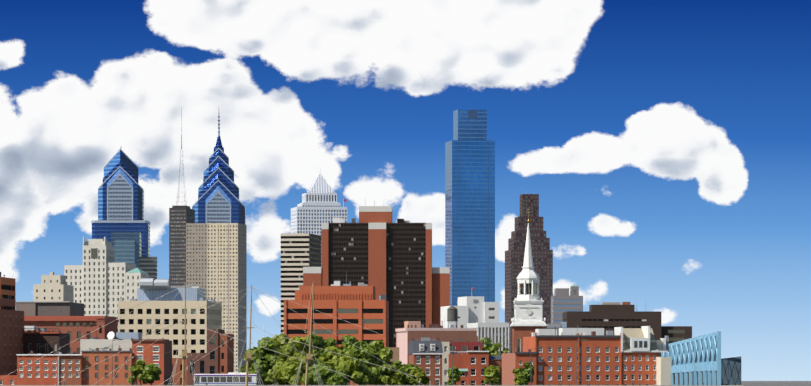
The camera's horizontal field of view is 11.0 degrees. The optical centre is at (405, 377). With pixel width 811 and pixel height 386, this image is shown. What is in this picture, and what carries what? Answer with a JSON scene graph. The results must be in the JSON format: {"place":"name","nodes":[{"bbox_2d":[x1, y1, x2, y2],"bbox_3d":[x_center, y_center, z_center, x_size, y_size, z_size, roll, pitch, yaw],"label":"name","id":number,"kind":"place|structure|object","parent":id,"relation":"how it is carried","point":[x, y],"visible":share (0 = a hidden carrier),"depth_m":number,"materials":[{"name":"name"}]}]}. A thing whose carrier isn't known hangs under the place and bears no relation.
{"place":"outdoors","nodes":[
{"label":"outdoors","id":0,"kind":"place"},
{"bbox_2d":[0,385,742,385],"bbox_3d":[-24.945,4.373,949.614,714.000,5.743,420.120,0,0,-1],"label":"seawall promenade road","id":1,"kind":"structure","parent":0,"point":[375,385],"depth_m":739.98,"materials":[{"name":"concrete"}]},
{"bbox_2d":[194,372,256,384],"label":"transit bus","id":2,"kind":"object","parent":1,"relation":"on","point":[219,379],"visible":0.75,"depth_m":771.44,"materials":[{"name":"grey metal"}]},
{"bbox_2d":[240,338,279,384],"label":"plane tree","id":3,"kind":"object","parent":1,"relation":"on","point":[264,359],"visible":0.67,"depth_m":797.61,"materials":[{"name":"green plant"}]},
{"bbox_2d":[257,333,289,351],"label":"plane tree","id":4,"kind":"object","parent":1,"relation":"on","point":[279,340],"visible":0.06,"depth_m":838.50,"materials":[{"name":"green plant"}]},
{"bbox_2d":[276,336,319,368],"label":"plane tree","id":5,"kind":"object","parent":1,"relation":"on","point":[289,351],"visible":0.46,"depth_m":788.45,"materials":[{"name":"green plant"}]},
{"bbox_2d":[342,340,383,384],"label":"plane tree","id":6,"kind":"object","parent":1,"relation":"on","point":[363,356],"visible":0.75,"depth_m":837.71,"materials":[{"name":"green plant"}]},
{"bbox_2d":[483,365,500,384],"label":"street tree","id":7,"kind":"object","parent":1,"relation":"on","point":[492,373],"visible":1,"depth_m":999.55,"materials":[{"name":"green plant"}]},
{"bbox_2d":[0,0,810,380],"label":"sky","id":8,"kind":"structure","parent":0,"point":[664,146],"materials":[{"name":"blue"}]},
{"bbox_2d":[272,381,810,385],"bbox_3d":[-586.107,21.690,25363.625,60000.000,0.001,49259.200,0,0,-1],"label":"ground","id":9,"kind":"structure","parent":0,"point":[775,383],"depth_m":2817.49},
{"bbox_2d":[0,272,14,309],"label":"building","id":10,"kind":"structure","parent":9,"relation":"on","point":[7,288],"depth_m":1712.60,"materials":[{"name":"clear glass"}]},
{"bbox_2d":[0,298,23,374],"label":"brick apartment block","id":11,"kind":"structure","parent":9,"relation":"on","point":[11,332],"depth_m":1269.41,"materials":[{"name":"brown brick"}]},
{"bbox_2d":[0,351,81,384],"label":"brick rowhouses","id":12,"kind":"structure","parent":9,"relation":"on","point":[30,363],"depth_m":1199.24,"materials":[{"name":"red brick"}]},
{"bbox_2d":[23,326,69,353],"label":"building","id":13,"kind":"structure","parent":9,"relation":"on","point":[35,341],"depth_m":1288.67,"materials":[{"name":"brick"}]},
{"bbox_2d":[16,301,83,315],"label":"grey partywall blocks","id":14,"kind":"structure","parent":9,"relation":"on","point":[48,308],"depth_m":1519.07,"materials":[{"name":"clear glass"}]},
{"bbox_2d":[33,272,73,302],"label":"building","id":15,"kind":"structure","parent":9,"relation":"on","point":[51,287],"depth_m":2197.91,"materials":[{"name":"concrete"}]},
{"bbox_2d":[24,316,118,353],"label":"brick building","id":16,"kind":"structure","parent":9,"relation":"on","point":[68,324],"depth_m":1449.06,"materials":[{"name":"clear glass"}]},
{"bbox_2d":[64,237,135,319],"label":"high-rise building","id":17,"kind":"structure","parent":9,"relation":"on","point":[97,279],"depth_m":2597.82,"materials":[{"name":"white concrete"}]},
{"bbox_2d":[80,331,141,384],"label":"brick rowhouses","id":18,"kind":"structure","parent":9,"relation":"on","point":[94,345],"depth_m":1199.63,"materials":[{"name":"red brick"}]},
{"bbox_2d":[112,339,122,384],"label":"street lamp","id":19,"kind":"object","parent":9,"relation":"on","point":[112,361],"visible":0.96,"depth_m":758.94,"materials":[{"name":"grey metal"}]},
{"bbox_2d":[91,149,149,256],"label":"skyscraper","id":20,"kind":"structure","parent":9,"relation":"on","point":[120,199],"depth_m":4144.37,"materials":[{"name":"blue glass"}]},
{"bbox_2d":[111,232,156,279],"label":"office building","id":21,"kind":"structure","parent":9,"relation":"on","point":[126,246],"depth_m":3895.10,"materials":[{"name":"blue glass"}]},
{"bbox_2d":[131,347,141,384],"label":"street lamp","id":22,"kind":"object","parent":9,"relation":"on","point":[131,364],"visible":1,"depth_m":758.99,"materials":[{"name":"grey metal"}]},
{"bbox_2d":[126,267,148,300],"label":"building","id":23,"kind":"structure","parent":9,"relation":"on","point":[134,276],"depth_m":2497.74,"materials":[{"name":"concrete"}]},
{"bbox_2d":[127,359,150,384],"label":"street tree","id":24,"kind":"object","parent":9,"relation":"on","point":[139,371],"visible":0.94,"depth_m":1147.19,"materials":[{"name":"green plant"}]},
{"bbox_2d":[131,338,171,384],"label":"brick building","id":25,"kind":"structure","parent":9,"relation":"on","point":[163,361],"depth_m":1199.29,"materials":[{"name":"brick"}]},
{"bbox_2d":[142,363,161,384],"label":"street tree","id":26,"kind":"object","parent":9,"relation":"on","point":[153,369],"visible":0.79,"depth_m":1147.38,"materials":[{"name":"green plant"}]},
{"bbox_2d":[118,278,221,357],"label":"office building","id":27,"kind":"structure","parent":9,"relation":"on","point":[145,315],"depth_m":1601.02,"materials":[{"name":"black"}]},
{"bbox_2d":[172,329,233,384],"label":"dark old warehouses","id":28,"kind":"structure","parent":9,"relation":"on","point":[219,360],"depth_m":1260.85,"materials":[{"name":"brick"}]},
{"bbox_2d":[169,106,246,371],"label":"skyscraper","id":29,"kind":"structure","parent":9,"relation":"on","point":[210,259],"depth_m":3401.45,"materials":[{"name":"grey concrete"}]},
{"bbox_2d":[192,116,245,224],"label":"skyscraper","id":30,"kind":"structure","parent":9,"relation":"on","point":[217,201],"depth_m":4297.31,"materials":[{"name":"blue glass"}]},
{"bbox_2d":[275,347,285,384],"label":"street lamp","id":31,"kind":"object","parent":9,"relation":"on","point":[275,365],"visible":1,"depth_m":759.62,"materials":[{"name":"grey metal"}]},
{"bbox_2d":[265,359,305,384],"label":"plane tree","id":32,"kind":"object","parent":9,"relation":"on","point":[286,372],"visible":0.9,"depth_m":767.47,"materials":[{"name":"green plant"}]},
{"bbox_2d":[281,233,320,332],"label":"striped office tower","id":33,"kind":"structure","parent":9,"relation":"on","point":[299,251],"depth_m":3001.27,"materials":[{"name":"beige concrete"}]},
{"bbox_2d":[305,334,330,354],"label":"plane tree","id":34,"kind":"object","parent":9,"relation":"on","point":[317,341],"visible":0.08,"depth_m":869.14,"materials":[{"name":"green plant"}]},
{"bbox_2d":[291,174,346,235],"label":"skyscraper","id":35,"kind":"structure","parent":9,"relation":"on","point":[315,209],"depth_m":4599.03,"materials":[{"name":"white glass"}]},
{"bbox_2d":[301,361,349,384],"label":"plane tree","id":36,"kind":"object","parent":9,"relation":"on","point":[327,376],"visible":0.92,"depth_m":762.53,"materials":[{"name":"green plant"}]},
{"bbox_2d":[316,345,350,379],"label":"plane tree","id":37,"kind":"object","parent":9,"relation":"on","point":[332,358],"visible":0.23,"depth_m":798.61,"materials":[{"name":"green plant"}]},
{"bbox_2d":[324,338,344,349],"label":"plane tree","id":38,"kind":"object","parent":9,"relation":"on","point":[333,342],"visible":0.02,"depth_m":909.06,"materials":[{"name":"green plant"}]},
{"bbox_2d":[284,271,388,384],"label":"orange brick block","id":39,"kind":"structure","parent":9,"relation":"on","point":[359,305],"depth_m":1351.13,"materials":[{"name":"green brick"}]},
{"bbox_2d":[340,335,355,351],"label":"plane tree","id":40,"kind":"object","parent":9,"relation":"on","point":[350,339],"visible":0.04,"depth_m":908.96,"materials":[{"name":"green plant"}]},
{"bbox_2d":[334,354,371,384],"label":"plane tree","id":41,"kind":"object","parent":9,"relation":"on","point":[357,371],"visible":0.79,"depth_m":777.63,"materials":[{"name":"green plant"}]},
{"bbox_2d":[303,206,449,346],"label":"high-rise building","id":42,"kind":"structure","parent":9,"relation":"on","point":[379,250],"depth_m":2901.89,"materials":[{"name":"brown glass"}]},
{"bbox_2d":[369,340,398,380],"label":"plane tree","id":43,"kind":"object","parent":9,"relation":"on","point":[379,344],"visible":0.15,"depth_m":888.82,"materials":[{"name":"green plant"}]},
{"bbox_2d":[373,353,401,384],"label":"plane tree","id":44,"kind":"object","parent":9,"relation":"on","point":[389,376],"visible":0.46,"depth_m":858.51,"materials":[{"name":"green plant"}]},
{"bbox_2d":[385,347,398,384],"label":"building","id":45,"kind":"structure","parent":9,"relation":"on","point":[395,350],"depth_m":1150.25,"materials":[{"name":"beige concrete"}]},
{"bbox_2d":[393,360,407,384],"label":"street tree","id":46,"kind":"object","parent":9,"relation":"on","point":[398,365],"visible":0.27,"depth_m":898.83,"materials":[{"name":"green plant"}]},
{"bbox_2d":[398,363,418,384],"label":"street tree","id":47,"kind":"object","parent":9,"relation":"on","point":[409,368],"visible":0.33,"depth_m":898.89,"materials":[{"name":"green plant"}]},
{"bbox_2d":[409,367,429,384],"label":"street tree","id":48,"kind":"object","parent":9,"relation":"on","point":[420,375],"visible":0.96,"depth_m":879.24,"materials":[{"name":"green plant"}]},
{"bbox_2d":[408,337,442,384],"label":"row house","id":49,"kind":"structure","parent":9,"relation":"on","point":[425,354],"depth_m":1181.05,"materials":[{"name":"red brick"}]},
{"bbox_2d":[395,316,476,363],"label":"building","id":50,"kind":"structure","parent":9,"relation":"on","point":[409,331],"depth_m":1333.29,"materials":[{"name":"paint"}]},
{"bbox_2d":[447,367,462,384],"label":"street tree","id":51,"kind":"object","parent":9,"relation":"on","point":[457,373],"visible":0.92,"depth_m":1099.66,"materials":[{"name":"green plant"}]},
{"bbox_2d":[452,339,462,384],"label":"street lamp","id":52,"kind":"object","parent":9,"relation":"on","point":[452,359],"visible":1,"depth_m":760.34,"materials":[{"name":"grey metal"}]},
{"bbox_2d":[447,306,477,341],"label":"rooftop water tank","id":53,"kind":"object","parent":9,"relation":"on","point":[452,313],"visible":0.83,"depth_m":1503.30,"materials":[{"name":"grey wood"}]},
{"bbox_2d":[445,109,494,305],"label":"skyscraper","id":54,"kind":"structure","parent":9,"relation":"on","point":[470,205],"depth_m":4206.23,"materials":[{"name":"blue glass"}]},
{"bbox_2d":[441,288,498,327],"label":"white concrete offices","id":55,"kind":"structure","parent":9,"relation":"on","point":[474,309],"depth_m":2005.18,"materials":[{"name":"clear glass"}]},
{"bbox_2d":[442,342,501,384],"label":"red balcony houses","id":56,"kind":"structure","parent":9,"relation":"on","point":[471,360],"depth_m":1211.89,"materials":[{"name":"brick"}]},
{"bbox_2d":[467,323,508,355],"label":"building","id":57,"kind":"structure","parent":9,"relation":"on","point":[497,332],"depth_m":1752.66,"materials":[{"name":"white concrete"}]},
{"bbox_2d":[480,337,498,355],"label":"street tree","id":58,"kind":"object","parent":9,"relation":"on","point":[491,348],"visible":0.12,"depth_m":1330.22,"materials":[{"name":"green plant"}]},
{"bbox_2d":[491,343,509,355],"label":"street tree","id":59,"kind":"object","parent":9,"relation":"on","point":[499,345],"visible":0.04,"depth_m":1360.19,"materials":[{"name":"green plant"}]},
{"bbox_2d":[512,368,526,384],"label":"street tree","id":60,"kind":"object","parent":9,"relation":"on","point":[516,372],"visible":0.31,"depth_m":1060.21,"materials":[{"name":"green plant"}]},
{"bbox_2d":[518,362,534,384],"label":"street tree","id":61,"kind":"object","parent":9,"relation":"on","point":[527,372],"visible":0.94,"depth_m":1049.92,"materials":[{"name":"green plant"}]},
{"bbox_2d":[510,209,546,352],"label":"church steeple","id":62,"kind":"object","parent":9,"relation":"on","point":[527,320],"visible":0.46,"depth_m":1502.74,"materials":[{"name":"white paint"}]},
{"bbox_2d":[505,194,552,352],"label":"skyscraper","id":63,"kind":"structure","parent":9,"relation":"on","point":[542,253],"depth_m":4710.05,"materials":[{"name":"red stone"}]},
{"bbox_2d":[545,322,566,334],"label":"rooftop equipment","id":64,"kind":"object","parent":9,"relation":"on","point":[558,326],"visible":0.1,"depth_m":1908.11,"materials":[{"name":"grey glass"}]},
{"bbox_2d":[551,284,582,323],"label":"office building","id":65,"kind":"structure","parent":9,"relation":"on","point":[562,300],"depth_m":3804.64,"materials":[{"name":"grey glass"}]},
{"bbox_2d":[576,339,586,384],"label":"street lamp","id":66,"kind":"object","parent":9,"relation":"on","point":[576,359],"visible":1,"depth_m":760.85,"materials":[{"name":"grey metal"}]},
{"bbox_2d":[502,325,670,384],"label":"brick warehouse","id":67,"kind":"structure","parent":9,"relation":"on","point":[624,356],"depth_m":1144.55,"materials":[{"name":"red brick"}]},
{"bbox_2d":[563,302,691,383],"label":"office building","id":68,"kind":"structure","parent":9,"relation":"on","point":[608,316],"depth_m":2303.66,"materials":[{"name":"brown concrete"}]},
{"bbox_2d":[661,331,740,384],"bbox_3d":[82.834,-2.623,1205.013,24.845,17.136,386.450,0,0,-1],"label":"building","id":69,"kind":"structure","parent":9,"relation":"on","point":[700,359],"depth_m":1122.82,"materials":[{"name":"glass"}]},
{"label":"river water","id":70,"kind":"structure","parent":0,"visible":0},
{"bbox_2d":[0,283,358,385],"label":"rigging","id":71,"kind":"object","parent":70,"relation":"on","point":[184,354],"visible":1,"depth_m":699.28,"materials":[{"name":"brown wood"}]},
{"bbox_2d":[53,284,423,385],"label":"rigging","id":72,"kind":"object","parent":70,"relation":"on","point":[248,356],"visible":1,"depth_m":699.53,"materials":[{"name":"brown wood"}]},
{"bbox_2d":[292,281,322,385],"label":"ship mast","id":73,"kind":"object","parent":70,"relation":"on","point":[308,357],"visible":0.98,"depth_m":699.76,"materials":[{"name":"brown wood"}]}
]}

